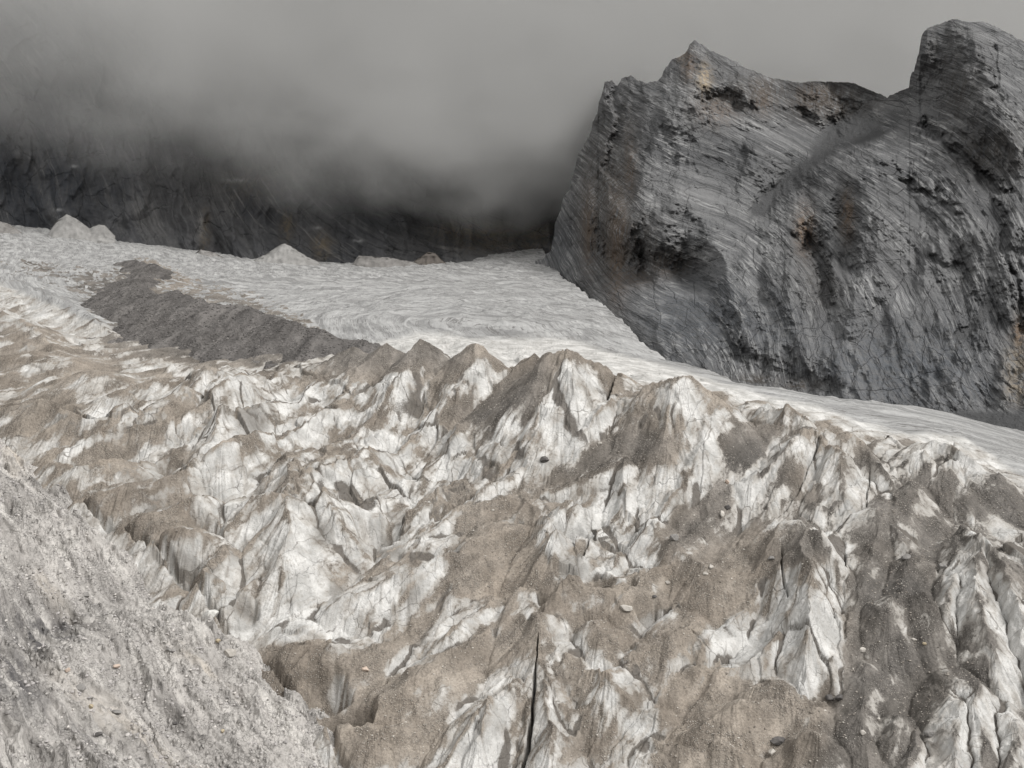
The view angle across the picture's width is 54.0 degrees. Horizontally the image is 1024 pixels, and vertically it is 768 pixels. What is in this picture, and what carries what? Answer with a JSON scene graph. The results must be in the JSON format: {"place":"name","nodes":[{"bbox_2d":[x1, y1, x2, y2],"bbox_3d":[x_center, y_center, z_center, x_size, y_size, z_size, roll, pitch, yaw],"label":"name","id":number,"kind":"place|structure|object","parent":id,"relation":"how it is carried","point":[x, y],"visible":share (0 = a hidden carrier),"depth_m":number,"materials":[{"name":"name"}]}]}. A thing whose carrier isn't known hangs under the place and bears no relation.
{"place":"outdoors","nodes":[
{"label":"outdoors","id":0,"kind":"place"},
{"bbox_2d":[0,438,341,767],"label":"hillside","id":1,"kind":"structure","parent":0,"point":[207,746],"depth_m":227.85,"materials":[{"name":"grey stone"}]},
{"bbox_2d":[76,683,85,691],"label":"boulder","id":2,"kind":"object","parent":1,"relation":"on","point":[80,687],"visible":0.77,"depth_m":199.67,"materials":[{"name":"grey stone"}]},
{"bbox_2d":[112,710,121,713],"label":"boulder","id":3,"kind":"object","parent":1,"relation":"on","point":[116,711],"visible":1,"depth_m":199.85,"materials":[{"name":"grey stone"}]},
{"bbox_2d":[224,649,235,656],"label":"boulder","id":4,"kind":"object","parent":1,"relation":"on","point":[230,652],"visible":1,"depth_m":246.26,"materials":[{"name":"beige stone"}]},
{"bbox_2d":[0,0,591,262],"bbox_3d":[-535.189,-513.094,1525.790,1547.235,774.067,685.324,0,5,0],"label":"hill","id":5,"kind":"structure","parent":0,"point":[189,124],"depth_m":1391.52,"materials":[{"name":"ice"},{"name":"grey stone"},{"name":"gravel"}]},
{"bbox_2d":[49,214,114,243],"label":"snow bank","id":6,"kind":"structure","parent":5,"relation":"on","point":[67,226],"depth_m":1236.72,"materials":[{"name":"white snow"}]},
{"bbox_2d":[352,256,418,267],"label":"snow bank","id":7,"kind":"structure","parent":5,"relation":"on","point":[369,261],"depth_m":1210.23,"materials":[{"name":"white snow"}]},
{"bbox_2d":[0,225,1023,767],"bbox_3d":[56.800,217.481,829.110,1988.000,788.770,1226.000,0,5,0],"label":"glacier","id":8,"kind":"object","parent":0,"point":[98,427],"visible":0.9,"depth_m":291.86,"materials":[{"name":"white ice"}]},
{"bbox_2d":[0,221,21,233],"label":"snow bank","id":9,"kind":"structure","parent":8,"relation":"on","point":[7,228],"depth_m":1241.01,"materials":[{"name":"white snow"}]},
{"bbox_2d":[196,249,223,257],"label":"snow bank","id":10,"kind":"structure","parent":8,"relation":"on","point":[205,252],"depth_m":1195.43,"materials":[{"name":"white snow"}]},
{"bbox_2d":[204,609,218,617],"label":"ice block","id":11,"kind":"object","parent":8,"relation":"on","point":[214,613],"depth_m":259.43,"materials":[{"name":"white ice"}]},
{"bbox_2d":[80,259,380,368],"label":"moraine","id":12,"kind":"structure","parent":8,"relation":"on","point":[135,266],"depth_m":488.63,"materials":[{"name":"grey gravel"}]},
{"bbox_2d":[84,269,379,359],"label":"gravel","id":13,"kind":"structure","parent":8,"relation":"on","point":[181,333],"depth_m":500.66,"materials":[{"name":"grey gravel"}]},
{"bbox_2d":[253,243,318,265],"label":"snow bank","id":14,"kind":"structure","parent":8,"relation":"on","point":[285,253],"depth_m":1200.77,"materials":[{"name":"white snow"}]},
{"bbox_2d":[414,252,445,264],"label":"snow bank","id":15,"kind":"structure","parent":8,"relation":"on","point":[429,258],"depth_m":1218.57,"materials":[{"name":"white snow"}]},
{"bbox_2d":[540,456,548,462],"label":"boulder","id":16,"kind":"object","parent":8,"relation":"on","point":[544,459],"visible":1,"depth_m":312.03,"materials":[{"name":"grey stone"}]},
{"bbox_2d":[172,340,1021,767],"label":"gravel","id":17,"kind":"structure","parent":8,"relation":"on","point":[650,588],"depth_m":267.31,"materials":[{"name":"grey gravel"}]},
{"bbox_2d":[620,605,632,610],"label":"boulder","id":18,"kind":"object","parent":8,"relation":"on","point":[625,608],"visible":1,"depth_m":260.65,"materials":[{"name":"beige stone"}]},
{"bbox_2d":[669,534,678,540],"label":"boulder","id":19,"kind":"object","parent":8,"relation":"on","point":[673,537],"visible":1,"depth_m":279.40,"materials":[{"name":"grey stone"}]},
{"bbox_2d":[768,749,775,755],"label":"boulder","id":20,"kind":"object","parent":8,"relation":"on","point":[771,752],"visible":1,"depth_m":223.46,"materials":[{"name":"white stone"}]},
{"bbox_2d":[770,736,784,744],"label":"boulder","id":21,"kind":"object","parent":8,"relation":"on","point":[778,740],"visible":1,"depth_m":226.20,"materials":[{"name":"grey stone"}]},
{"bbox_2d":[825,694,833,700],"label":"boulder","id":22,"kind":"object","parent":8,"relation":"on","point":[828,697],"visible":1,"depth_m":234.76,"materials":[{"name":"grey stone"}]},
{"bbox_2d":[835,694,842,700],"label":"boulder","id":23,"kind":"object","parent":8,"relation":"on","point":[838,697],"visible":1,"depth_m":233.37,"materials":[{"name":"grey stone"}]},
{"bbox_2d":[901,554,910,559],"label":"boulder","id":24,"kind":"object","parent":8,"relation":"on","point":[905,556],"visible":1,"depth_m":268.62,"materials":[{"name":"grey stone"}]},
{"bbox_2d":[923,729,934,736],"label":"boulder","id":25,"kind":"object","parent":8,"relation":"on","point":[929,732],"visible":1,"depth_m":221.10,"materials":[{"name":"grey stone"}]},
{"bbox_2d":[938,563,946,568],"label":"boulder","id":26,"kind":"object","parent":8,"relation":"on","point":[941,566],"visible":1,"depth_m":267.39,"materials":[{"name":"grey stone"}]},
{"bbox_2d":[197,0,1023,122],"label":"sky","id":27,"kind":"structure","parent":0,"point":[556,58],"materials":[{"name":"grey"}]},
{"bbox_2d":[535,19,1023,430],"bbox_3d":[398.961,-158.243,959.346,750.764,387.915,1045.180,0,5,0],"label":"mountain","id":28,"kind":"structure","parent":0,"point":[734,221],"depth_m":725.55,"materials":[{"name":"grey stone"}]}
]}

